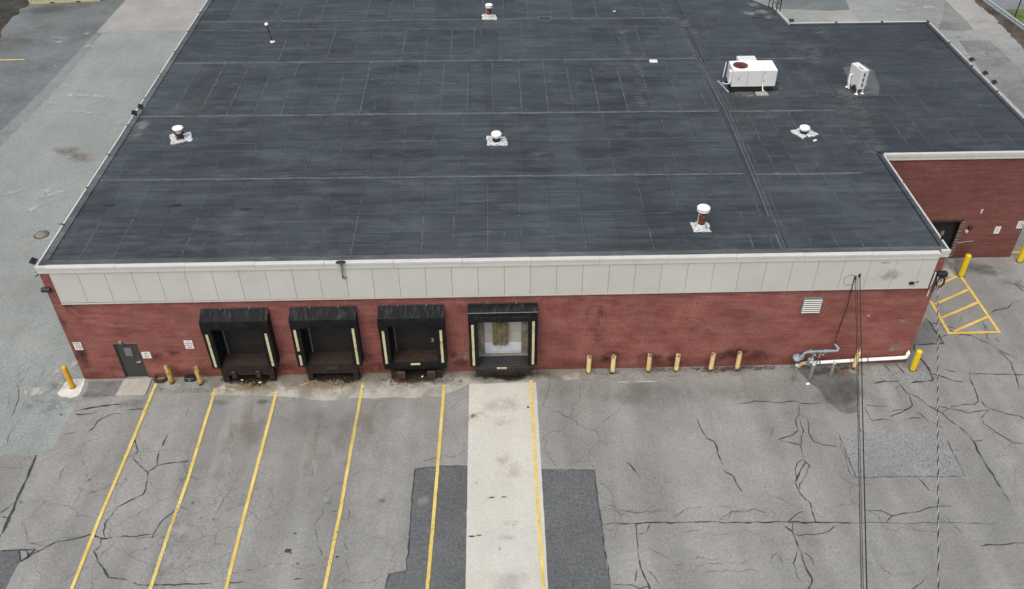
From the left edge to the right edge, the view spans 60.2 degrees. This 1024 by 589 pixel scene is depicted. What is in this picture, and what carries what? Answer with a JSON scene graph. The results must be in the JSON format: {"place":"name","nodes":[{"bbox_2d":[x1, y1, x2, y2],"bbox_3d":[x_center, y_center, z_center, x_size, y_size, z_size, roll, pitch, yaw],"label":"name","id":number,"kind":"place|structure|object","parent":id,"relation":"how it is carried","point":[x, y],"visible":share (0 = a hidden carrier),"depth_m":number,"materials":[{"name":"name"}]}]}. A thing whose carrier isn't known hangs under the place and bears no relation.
{"place":"outdoors","nodes":[
{"label":"outdoors","id":0,"kind":"place"},
{"bbox_2d":[0,0,28,37],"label":"soil bank","id":1,"kind":"structure","parent":0,"point":[9,9],"depth_m":76.13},
{"bbox_2d":[0,32,101,145],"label":"concrete strip","id":2,"kind":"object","parent":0,"point":[23,115],"visible":1,"depth_m":63.56,"materials":[{"name":"concrete"}]},
{"bbox_2d":[0,0,124,130],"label":"side yard","id":3,"kind":"structure","parent":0,"point":[32,39],"depth_m":70.46,"materials":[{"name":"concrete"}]},
{"bbox_2d":[0,31,185,455],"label":"driveway","id":4,"kind":"structure","parent":0,"point":[64,144],"depth_m":53.33,"materials":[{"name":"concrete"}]},
{"bbox_2d":[33,230,48,238],"bbox_3d":[-26.651,-3.385,50.060,0.840,0.018,0.840,-1,39,-1],"label":"manhole cover","id":5,"kind":"object","parent":4,"relation":"on","point":[41,234],"visible":1,"depth_m":50.06,"materials":[{"name":"metal"}]},
{"bbox_2d":[97,0,206,31],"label":"concrete slab","id":6,"kind":"structure","parent":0,"point":[150,15],"depth_m":74.69,"materials":[{"name":"grey concrete"}]},
{"bbox_2d":[0,3,1023,588],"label":"parking lot","id":7,"kind":"structure","parent":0,"point":[748,479],"depth_m":36.48,"materials":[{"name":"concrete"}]},
{"bbox_2d":[0,551,19,588],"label":"asphalt patch","id":8,"kind":"object","parent":7,"relation":"on","point":[9,561],"visible":1,"depth_m":33.38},
{"bbox_2d":[28,0,100,3],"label":"shipping container","id":9,"kind":"object","parent":7,"relation":"on","point":[47,1],"visible":1,"depth_m":76.94,"materials":[{"name":"yellow metal"}]},
{"bbox_2d":[58,379,84,397],"bbox_3d":[-20.250,4.319,40.626,1.051,0.050,1.217,-1,39,-1],"label":"bollard footing","id":10,"kind":"object","parent":7,"relation":"on","point":[65,390],"visible":0.96,"depth_m":40.54,"materials":[{"name":"concrete"}]},
{"bbox_2d":[61,365,75,388],"bbox_3d":[-20.203,3.750,40.239,0.275,1.320,0.271,-1,39,-1],"label":"bollard","id":11,"kind":"object","parent":10,"relation":"on","point":[72,385],"visible":1,"depth_m":40.16,"materials":[{"name":"metal"}]},
{"bbox_2d":[83,381,122,397],"bbox_3d":[-18.776,4.356,40.599,1.684,0.050,1.059,-1,39,-1],"label":"asphalt patch","id":12,"kind":"object","parent":7,"relation":"on","point":[98,389],"visible":1,"depth_m":40.60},
{"bbox_2d":[115,378,151,395],"bbox_3d":[-17.378,4.251,40.644,1.343,0.050,1.130,-1,39,-1],"label":"doorstep slab","id":13,"kind":"structure","parent":7,"relation":"on","point":[135,387],"depth_m":40.58,"materials":[{"name":"concrete"}]},
{"bbox_2d":[153,375,167,382],"bbox_3d":[-16.285,3.664,40.892,0.744,0.628,0.659,-1,39,-1],"label":"hose coil","id":14,"kind":"object","parent":7,"relation":"on","point":[165,379],"visible":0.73,"depth_m":40.85,"materials":[{"name":"rubber"}]},
{"bbox_2d":[164,378,181,390],"bbox_3d":[-15.657,4.170,40.793,0.782,0.050,0.803,-5,40,-6],"label":"bollard footing","id":15,"kind":"object","parent":7,"relation":"on","point":[176,385],"visible":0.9,"depth_m":40.77,"materials":[{"name":"concrete"}]},
{"bbox_2d":[164,364,174,384],"bbox_3d":[-15.708,3.651,40.499,0.235,1.130,0.235,3,39,4],"label":"bollard","id":16,"kind":"object","parent":15,"relation":"on","point":[169,374],"visible":1,"depth_m":40.40,"materials":[{"name":"yellow metal"}]},
{"bbox_2d":[154,381,213,392],"bbox_3d":[-15.060,4.249,40.710,2.879,0.050,0.873,-1,39,-1],"label":"concrete pad","id":17,"kind":"object","parent":7,"relation":"on","point":[185,387],"visible":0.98,"depth_m":40.54,"materials":[{"name":"grey concrete"}]},
{"bbox_2d":[184,374,195,381],"bbox_3d":[-14.912,3.861,40.984,0.520,0.200,0.336,-1,39,-1],"label":"bait box","id":18,"kind":"object","parent":7,"relation":"on","point":[189,377],"visible":0.86,"depth_m":40.90,"materials":[{"name":"black plastic"}]},
{"bbox_2d":[192,379,212,388],"bbox_3d":[-14.309,4.133,40.827,0.870,0.050,0.614,-1,39,-1],"label":"bollard footing","id":19,"kind":"object","parent":7,"relation":"on","point":[206,384],"visible":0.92,"depth_m":40.76,"materials":[{"name":"concrete"}]},
{"bbox_2d":[193,365,203,385],"bbox_3d":[-14.356,3.695,40.437,0.235,1.130,0.235,29,47,31],"label":"bollard","id":20,"kind":"object","parent":19,"relation":"on","point":[198,375],"visible":1,"depth_m":40.33,"materials":[{"name":"yellow metal"}]},
{"bbox_2d":[220,352,276,381],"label":"dock platform","id":21,"kind":"structure","parent":7,"relation":"on","point":[234,365],"depth_m":40.47,"materials":[{"name":"brown metal"}]},
{"bbox_2d":[207,380,292,392],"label":"dry litter","id":22,"kind":"object","parent":7,"relation":"on","point":[246,387],"visible":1,"depth_m":40.60,"materials":[{"name":"brown plant"}]},
{"bbox_2d":[283,379,378,392],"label":"dry litter","id":23,"kind":"object","parent":7,"relation":"on","point":[337,384],"visible":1,"depth_m":40.67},
{"bbox_2d":[305,350,359,379],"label":"dock platform","id":24,"kind":"structure","parent":7,"relation":"on","point":[330,362],"depth_m":40.55,"materials":[{"name":"brown metal"}]},
{"bbox_2d":[208,369,585,400],"bbox_3d":[-5.021,4.163,40.744,18.457,0.050,1.854,-1,39,-1],"label":"dock apron","id":25,"kind":"object","parent":7,"relation":"on","point":[384,389],"visible":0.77,"depth_m":40.68,"materials":[{"name":"concrete"}]},
{"bbox_2d":[379,375,460,384],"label":"dry litter","id":26,"kind":"object","parent":7,"relation":"on","point":[397,380],"visible":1,"depth_m":40.88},
{"bbox_2d":[384,465,467,588],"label":"asphalt patch","id":27,"kind":"object","parent":7,"relation":"on","point":[448,566],"visible":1,"depth_m":34.45,"materials":[{"name":"grey asphalt"}]},
{"bbox_2d":[466,382,547,588],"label":"concrete strip","id":28,"kind":"object","parent":7,"relation":"on","point":[502,551],"visible":1,"depth_m":35.97,"materials":[{"name":"beige concrete"}]},
{"bbox_2d":[541,469,610,588],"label":"asphalt patch","id":29,"kind":"object","parent":7,"relation":"on","point":[575,557],"visible":1,"depth_m":34.46,"materials":[{"name":"grey asphalt"}]},
{"bbox_2d":[586,354,591,373],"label":"bollard","id":30,"kind":"object","parent":7,"relation":"on","point":[589,360],"visible":1,"depth_m":40.79,"materials":[{"name":"yellow metal"}]},
{"bbox_2d":[610,354,615,373],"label":"bollard","id":31,"kind":"object","parent":7,"relation":"on","point":[613,363],"visible":1,"depth_m":40.79,"materials":[{"name":"yellow metal"}]},
{"bbox_2d":[584,370,658,383],"bbox_3d":[5.103,3.824,41.089,3.599,0.050,0.896,-1,39,-1],"label":"dock apron","id":32,"kind":"object","parent":7,"relation":"on","point":[597,376],"visible":1,"depth_m":41.07,"materials":[{"name":"concrete"}]},
{"bbox_2d":[646,353,652,372],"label":"bollard","id":33,"kind":"object","parent":7,"relation":"on","point":[649,362],"visible":1,"depth_m":40.87,"materials":[{"name":"yellow metal"}]},
{"bbox_2d":[669,368,684,376],"bbox_3d":[7.711,3.648,41.286,0.870,0.050,0.551,-1,39,-1],"label":"bollard footing","id":34,"kind":"object","parent":7,"relation":"on","point":[672,373],"visible":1,"depth_m":41.20,"materials":[{"name":"concrete"}]},
{"bbox_2d":[674,352,680,372],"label":"bollard","id":35,"kind":"object","parent":34,"relation":"on","point":[677,361],"visible":1,"depth_m":40.86,"materials":[{"name":"yellow metal"}]},
{"bbox_2d":[702,367,718,375],"bbox_3d":[9.261,3.626,41.300,0.890,0.050,0.561,-1,39,-1],"label":"bollard footing","id":36,"kind":"object","parent":7,"relation":"on","point":[709,373],"visible":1,"depth_m":41.24,"materials":[{"name":"concrete"}]},
{"bbox_2d":[708,351,715,371],"bbox_3d":[9.291,3.113,41.023,0.214,1.110,0.214,18,43,21],"label":"bollard","id":37,"kind":"object","parent":36,"relation":"on","point":[712,361],"visible":1,"depth_m":40.93,"materials":[{"name":"yellow metal"}]},
{"bbox_2d":[641,365,808,371],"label":"dry litter","id":38,"kind":"object","parent":7,"relation":"on","point":[733,367],"visible":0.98,"depth_m":41.43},
{"bbox_2d":[730,367,744,375],"bbox_3d":[10.520,3.606,41.313,0.810,0.050,0.522,-1,39,-1],"label":"bollard footing","id":39,"kind":"object","parent":7,"relation":"on","point":[734,372],"visible":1,"depth_m":41.23,"materials":[{"name":"concrete"}]},
{"bbox_2d":[734,351,742,370],"bbox_3d":[10.520,3.090,41.044,0.214,1.110,0.214,-27,46,-29],"label":"bollard","id":40,"kind":"object","parent":39,"relation":"on","point":[738,360],"visible":1,"depth_m":40.93,"materials":[{"name":"yellow metal"}]},
{"bbox_2d":[792,364,798,380],"bbox_3d":[12.998,3.568,40.560,0.170,0.985,0.170,-1,39,-1],"label":"guard post","id":41,"kind":"object","parent":7,"relation":"on","point":[795,372],"visible":1,"depth_m":40.47,"materials":[{"name":"grey metal"}]},
{"bbox_2d":[808,363,815,379],"bbox_3d":[13.777,3.527,40.605,0.170,0.985,0.170,-1,39,-1],"label":"guard post","id":42,"kind":"object","parent":7,"relation":"on","point":[811,371],"visible":1,"depth_m":40.53,"materials":[{"name":"grey metal"}]},
{"bbox_2d":[793,343,839,366],"bbox_3d":[14.024,2.966,40.976,2.086,1.370,0.443,-4,39,-5],"label":"gas meter","id":43,"kind":"object","parent":7,"relation":"on","point":[797,357],"visible":0.93,"depth_m":40.74,"materials":[{"name":"grey metal"}]},
{"bbox_2d":[798,366,859,413],"bbox_3d":[14.754,4.352,40.410,2.714,0.050,3.018,-1,39,-1],"label":"asphalt patch","id":44,"kind":"object","parent":7,"relation":"on","point":[839,393],"visible":0.85,"depth_m":40.53,"materials":[{"name":"grey asphalt"}]},
{"bbox_2d":[828,361,836,377],"bbox_3d":[14.745,3.458,40.683,0.170,0.985,0.170,-1,39,-1],"label":"guard post","id":45,"kind":"object","parent":7,"relation":"on","point":[832,369],"visible":1,"depth_m":40.60,"materials":[{"name":"grey metal"}]},
{"bbox_2d":[829,365,851,373],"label":"dry litter","id":46,"kind":"object","parent":7,"relation":"on","point":[841,368],"visible":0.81,"depth_m":41.41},
{"bbox_2d":[798,350,909,367],"bbox_3d":[15.939,2.994,41.231,5.165,0.899,0.219,-1,39,-1],"label":"white drain pipe","id":47,"kind":"object","parent":7,"relation":"on","point":[907,354],"visible":0.95,"depth_m":41.25,"materials":[{"name":"plastic"}]},
{"bbox_2d":[848,363,870,374],"bbox_3d":[16.297,3.458,41.457,1.230,0.050,0.822,-1,39,-1],"label":"bollard footing","id":48,"kind":"object","parent":7,"relation":"on","point":[865,368],"visible":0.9,"depth_m":41.35,"materials":[{"name":"concrete"}]},
{"bbox_2d":[851,348,860,369],"bbox_3d":[16.000,2.983,41.021,0.214,1.243,0.214,-1,39,-1],"label":"bollard","id":49,"kind":"object","parent":48,"relation":"on","point":[854,366],"visible":0.84,"depth_m":41.02,"materials":[{"name":"yellow metal"}]},
{"bbox_2d":[840,432,964,477],"bbox_3d":[16.447,6.779,37.433,4.584,0.050,2.460,-1,39,-1],"label":"asphalt patch","id":50,"kind":"object","parent":7,"relation":"on","point":[901,454],"visible":0.98,"depth_m":37.39,"materials":[{"name":"grey asphalt"}]},
{"bbox_2d":[890,368,930,384],"bbox_3d":[18.550,3.869,40.972,1.829,0.050,0.866,-12,41,-14],"label":"asphalt patch","id":51,"kind":"object","parent":7,"relation":"on","point":[920,374],"visible":1,"depth_m":40.96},
{"bbox_2d":[909,349,922,371],"bbox_3d":[18.753,3.031,40.996,0.350,1.220,0.345,-1,39,-1],"label":"bollard","id":52,"kind":"object","parent":7,"relation":"on","point":[915,360],"visible":1,"depth_m":40.90,"materials":[{"name":"metal"}]},
{"bbox_2d":[901,318,942,367],"bbox_3d":[19.896,2.511,42.630,1.348,0.050,4.354,27,47,29],"label":"asphalt patch","id":53,"kind":"object","parent":7,"relation":"on","point":[926,334],"visible":0.69,"depth_m":43.04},
{"bbox_2d":[944,259,954,276],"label":"wing slab","id":54,"kind":"structure","parent":7,"relation":"on","point":[949,267],"depth_m":47.37,"materials":[{"name":"concrete"}]},
{"bbox_2d":[957,254,971,276],"bbox_3d":[23.793,-1.548,46.436,0.375,1.380,0.369,-1,39,-1],"label":"bollard","id":55,"kind":"object","parent":7,"relation":"on","point":[964,266],"visible":1,"depth_m":46.35,"materials":[{"name":"metal"}]},
{"bbox_2d":[1016,244,1023,262],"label":"bollard","id":56,"kind":"object","parent":7,"relation":"on","point":[1020,258],"visible":1,"depth_m":47.54,"materials":[{"name":"metal"}]},
{"bbox_2d":[5,0,1023,455],"bbox_3d":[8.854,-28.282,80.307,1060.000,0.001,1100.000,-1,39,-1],"label":"ground","id":57,"kind":"structure","parent":0,"point":[917,10],"depth_m":73.76,"materials":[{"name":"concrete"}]},
{"bbox_2d":[34,0,1023,378],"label":"warehouse building","id":58,"kind":"structure","parent":57,"relation":"on","point":[328,134],"depth_m":42.25,"materials":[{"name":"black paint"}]},
{"bbox_2d":[29,257,38,264],"bbox_3d":[-20.045,-1.414,37.105,0.352,0.186,0.352,-1,39,-1],"label":"flood light","id":59,"kind":"object","parent":58,"relation":"attached to","point":[33,261],"visible":1,"depth_m":37.05,"materials":[{"name":"black paint"}]},
{"bbox_2d":[40,287,51,292],"bbox_3d":[-19.812,-0.208,37.569,0.400,0.195,0.200,-1,39,-1],"label":"wall light","id":60,"kind":"object","parent":58,"relation":"attached to","point":[46,289],"visible":1,"depth_m":37.51,"materials":[{"name":"metal"}]},
{"bbox_2d":[72,342,83,349],"bbox_3d":[-19.532,2.321,39.771,0.360,0.470,0.020,-1,39,-1],"label":"wall sign","id":61,"kind":"object","parent":58,"relation":"attached to","point":[77,345],"visible":1,"depth_m":39.76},
{"bbox_2d":[113,344,148,377],"bbox_3d":[-17.432,3.005,40.533,1.080,2.140,0.222,-1,39,-1],"label":"door","id":62,"kind":"structure","parent":58,"relation":"in","point":[129,356],"depth_m":40.52,"materials":[{"name":"grey metal"}]},
{"bbox_2d":[131,110,139,115],"bbox_3d":[-19.838,-9.577,46.551,0.396,0.211,0.396,-11,40,-13],"label":"flood light","id":63,"kind":"object","parent":58,"relation":"attached to","point":[134,112],"visible":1,"depth_m":46.47,"materials":[{"name":"black paint"}]},
{"bbox_2d":[141,352,151,357],"bbox_3d":[-16.641,2.753,40.221,0.400,0.400,0.018,-1,39,-1],"label":"wall sign","id":64,"kind":"object","parent":58,"relation":"attached to","point":[146,354],"visible":1,"depth_m":40.21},
{"bbox_2d":[169,125,192,144],"bbox_3d":[-17.007,-8.301,45.166,1.143,0.690,1.137,-14,41,-16],"label":"roof vent","id":65,"kind":"object","parent":58,"relation":"on","point":[178,135],"visible":1,"depth_m":45.11,"materials":[{"name":"metal"}]},
{"bbox_2d":[183,340,193,348],"bbox_3d":[-14.584,2.257,39.883,0.380,0.500,0.018,-1,39,-1],"label":"wall sign","id":66,"kind":"object","parent":58,"relation":"attached to","point":[188,344],"visible":1,"depth_m":39.87,"materials":[{"name":"white metal"}]},
{"bbox_2d":[198,307,279,368],"bbox_3d":[-12.119,1.962,39.320,2.980,3.130,0.638,-1,39,-1],"label":"dock shelter","id":67,"kind":"object","parent":58,"relation":"attached to","point":[211,321],"visible":1,"depth_m":38.57,"materials":[{"name":"black fabric"}]},
{"bbox_2d":[220,329,264,353],"bbox_3d":[-12.135,2.144,40.441,2.180,3.550,0.184,-1,39,-1],"label":"overhead door","id":68,"kind":"structure","parent":58,"relation":"in","point":[235,341],"depth_m":40.42,"materials":[{"name":"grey metal"}]},
{"bbox_2d":[265,22,274,42],"bbox_3d":[-14.874,-16.089,54.259,0.465,1.206,0.312,-1,39,-1],"label":"roof pipe","id":69,"kind":"object","parent":58,"relation":"on","point":[271,41],"visible":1,"depth_m":54.31,"materials":[{"name":"metal"}]},
{"bbox_2d":[288,305,363,366],"bbox_3d":[-8.271,1.887,39.389,2.930,3.130,0.634,-1,39,-1],"label":"dock shelter","id":70,"kind":"object","parent":58,"relation":"attached to","point":[300,319],"visible":1,"depth_m":38.63,"materials":[{"name":"black fabric"}]},
{"bbox_2d":[306,328,350,352],"bbox_3d":[-8.281,2.070,40.507,2.150,3.550,0.184,-1,39,-1],"label":"overhead door","id":71,"kind":"structure","parent":58,"relation":"in","point":[328,339],"depth_m":40.50,"materials":[{"name":"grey metal"}]},
{"bbox_2d":[336,260,346,278],"bbox_3d":[-7.169,-1.071,37.235,0.374,0.997,0.374,-1,39,-1],"label":"flood light","id":72,"kind":"object","parent":58,"relation":"attached to","point":[341,262],"visible":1,"depth_m":36.96,"materials":[{"name":"black paint"}]},
{"bbox_2d":[377,304,447,364],"bbox_3d":[-4.421,1.815,39.454,2.940,3.130,0.638,-1,39,-1],"label":"dock shelter","id":73,"kind":"object","parent":58,"relation":"attached to","point":[413,315],"visible":1,"depth_m":38.69,"materials":[{"name":"black fabric"}]},
{"bbox_2d":[391,326,436,350],"bbox_3d":[-4.437,1.997,40.574,2.140,3.550,0.184,-1,39,-1],"label":"overhead door","id":74,"kind":"structure","parent":58,"relation":"in","point":[424,337],"depth_m":40.56,"materials":[{"name":"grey metal"}]},
{"bbox_2d":[384,349,446,378],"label":"dock platform","id":75,"kind":"structure","parent":58,"relation":"attached to","point":[415,358],"depth_m":40.58,"materials":[{"name":"brown metal"}]},
{"bbox_2d":[482,3,496,19],"bbox_3d":[-1.472,-18.402,57.246,1.006,0.910,0.949,-1,39,-1],"label":"roof vent","id":76,"kind":"object","parent":58,"relation":"on","point":[488,15],"visible":1,"depth_m":57.21,"materials":[{"name":"white metal"}]},
{"bbox_2d":[486,130,507,145],"bbox_3d":[-0.775,-8.023,44.848,1.094,0.540,1.008,-1,39,-1],"label":"roof vent","id":77,"kind":"object","parent":58,"relation":"on","point":[495,138],"visible":1,"depth_m":44.75,"materials":[{"name":"white metal"}]},
{"bbox_2d":[468,302,537,365],"bbox_3d":[-0.400,1.762,39.633,3.064,3.316,0.809,-1,39,-1],"label":"dock shelter","id":78,"kind":"object","parent":58,"relation":"attached to","point":[500,316],"visible":1,"depth_m":38.74,"materials":[{"name":"black fabric"}]},
{"bbox_2d":[478,322,527,353],"bbox_3d":[-0.410,2.014,40.529,2.290,3.550,0.160,-1,39,-1],"label":"overhead door","id":79,"kind":"structure","parent":58,"relation":"in","point":[517,331],"depth_m":40.53,"materials":[{"name":"white metal"}]},
{"bbox_2d":[475,352,531,376],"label":"dock platform","id":80,"kind":"structure","parent":58,"relation":"attached to","point":[493,364],"depth_m":40.70,"materials":[{"name":"metal"}]},
{"bbox_2d":[649,59,657,62],"bbox_3d":[8.355,-13.797,52.206,0.480,0.070,0.320,-1,39,-1],"label":"roof hatch cover","id":81,"kind":"object","parent":58,"relation":"on","point":[653,61],"visible":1,"depth_m":52.12,"materials":[{"name":"white plastic"}]},
{"bbox_2d":[690,204,710,231],"bbox_3d":[8.337,-3.408,38.679,0.825,1.140,0.818,-1,39,-1],"label":"roof vent","id":82,"kind":"object","parent":58,"relation":"on","point":[701,224],"visible":1,"depth_m":38.70,"materials":[{"name":"white metal"}]},
{"bbox_2d":[717,56,778,92],"bbox_3d":[13.268,-12.303,49.374,3.235,1.325,2.022,-1,39,-1],"label":"rooftop air unit","id":83,"kind":"object","parent":58,"relation":"on","point":[748,74],"visible":1,"depth_m":48.78,"materials":[{"name":"white metal"}]},
{"bbox_2d":[755,91,768,95],"bbox_3d":[13.825,-11.119,48.916,0.680,0.050,0.440,-1,39,-1],"label":"roof paver","id":84,"kind":"object","parent":58,"relation":"on","point":[764,93],"visible":1,"depth_m":48.87,"materials":[{"name":"concrete"}]},
{"bbox_2d":[767,0,781,12],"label":"roof ladder","id":85,"kind":"object","parent":58,"relation":"attached to","point":[776,6],"visible":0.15,"depth_m":57.96,"materials":[{"name":"metal"}]},
{"bbox_2d":[790,124,818,138],"bbox_3d":[15.048,-8.468,45.394,1.048,0.418,1.068,-21,44,-24],"label":"roof vent","id":86,"kind":"object","parent":58,"relation":"on","point":[802,131],"visible":1,"depth_m":45.33,"materials":[{"name":"white metal"}]},
{"bbox_2d":[835,280,853,346],"bbox_3d":[14.963,0.887,39.572,0.316,4.071,0.075,-1,39,-1],"label":"service cable","id":87,"kind":"object","parent":58,"relation":"attached to","point":[845,311],"visible":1,"depth_m":39.41,"materials":[{"name":"black rubber"}]},
{"bbox_2d":[845,62,869,94],"bbox_3d":[19.011,-11.933,48.790,0.732,1.430,1.120,-10,40,-12],"label":"condenser unit","id":88,"kind":"object","parent":58,"relation":"on","point":[858,75],"visible":1,"depth_m":48.53,"materials":[{"name":"white metal"}]},
{"bbox_2d":[926,270,948,295],"bbox_3d":[18.567,-0.453,38.592,0.609,1.360,0.240,-1,39,-1],"label":"service bracket","id":89,"kind":"object","parent":58,"relation":"attached to","point":[943,274],"visible":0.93,"depth_m":38.37,"materials":[{"name":"grey metal"}]},
{"bbox_2d":[937,276,938,588],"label":"twisted service cable","id":90,"kind":"object","parent":89,"relation":"attached to","point":[937,445],"visible":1,"depth_m":28.22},
{"bbox_2d":[931,222,957,245],"bbox_3d":[22.380,-3.068,47.498,2.550,2.420,0.100,-1,39,-1],"label":"wing door","id":91,"kind":"structure","parent":58,"relation":"in","point":[946,230],"depth_m":47.15,"materials":[{"name":"black paint"}]},
{"bbox_2d":[993,226,1001,233],"bbox_3d":[25.779,-3.427,46.937,0.300,0.450,0.018,-1,39,-1],"label":"wall sign","id":92,"kind":"object","parent":58,"relation":"attached to","point":[997,229],"visible":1,"depth_m":46.91,"materials":[{"name":"white metal"}]},
{"bbox_2d":[1016,221,1023,227],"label":"wall sign","id":93,"kind":"object","parent":58,"relation":"attached to","point":[1020,224],"visible":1,"depth_m":46.74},
{"bbox_3d":[14.857,-0.737,38.250,0.120,0.200,0.120,-1,39,-1],"label":"cable anchor","id":94,"kind":"object","parent":58,"relation":"attached to","visible":0},
{"bbox_2d":[855,278,861,588],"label":"overhead cable","id":95,"kind":"object","parent":94,"relation":"attached to","point":[858,444],"visible":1,"depth_m":28.70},
{"bbox_2d":[857,289,863,588],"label":"overhead cable","id":96,"kind":"object","parent":94,"relation":"attached to","point":[859,433],"visible":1,"depth_m":28.55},
{"bbox_2d":[775,0,849,10],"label":"pavement","id":97,"kind":"structure","parent":0,"point":[828,5],"depth_m":76.03,"materials":[{"name":"concrete"}]},
{"bbox_2d":[799,10,858,21],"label":"pavement","id":98,"kind":"structure","parent":0,"point":[842,16],"depth_m":74.26,"materials":[{"name":"concrete"}]},
{"bbox_2d":[939,1,972,30],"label":"pavement patch","id":99,"kind":"object","parent":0,"point":[952,19],"visible":1,"depth_m":73.19,"materials":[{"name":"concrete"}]},
{"bbox_2d":[945,0,1007,34],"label":"pavement","id":100,"kind":"structure","parent":0,"point":[974,15],"depth_m":73.98,"materials":[{"name":"concrete"}]},
{"bbox_2d":[960,40,1023,112],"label":"pavement patch","id":101,"kind":"object","parent":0,"point":[998,65],"visible":0.91,"depth_m":66.28,"materials":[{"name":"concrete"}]},
{"bbox_2d":[975,0,1023,48],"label":"verge","id":102,"kind":"structure","parent":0,"point":[1016,33],"depth_m":72.65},
{"bbox_2d":[982,0,1023,29],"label":"guardrail","id":103,"kind":"object","parent":102,"relation":"on","point":[1010,17],"visible":1,"depth_m":73.19,"materials":[{"name":"grey metal"}]},
{"bbox_2d":[991,0,1023,9],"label":"road","id":104,"kind":"structure","parent":0,"point":[1007,4],"depth_m":75.99,"materials":[{"name":"grey asphalt"}]},
{"bbox_2d":[1006,9,1023,23],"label":"grass verge","id":105,"kind":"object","parent":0,"point":[1019,14],"depth_m":74.42,"materials":[{"name":"green plant"}]},
{"bbox_3d":[15.017,-0.833,38.177,0.120,0.200,0.120,-1,39,-1],"label":"cable anchor","id":106,"kind":"object","parent":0,"visible":0},
{"bbox_2d":[859,276,866,588],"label":"overhead cable","id":107,"kind":"object","parent":106,"relation":"attached to","point":[863,443],"visible":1,"depth_m":28.39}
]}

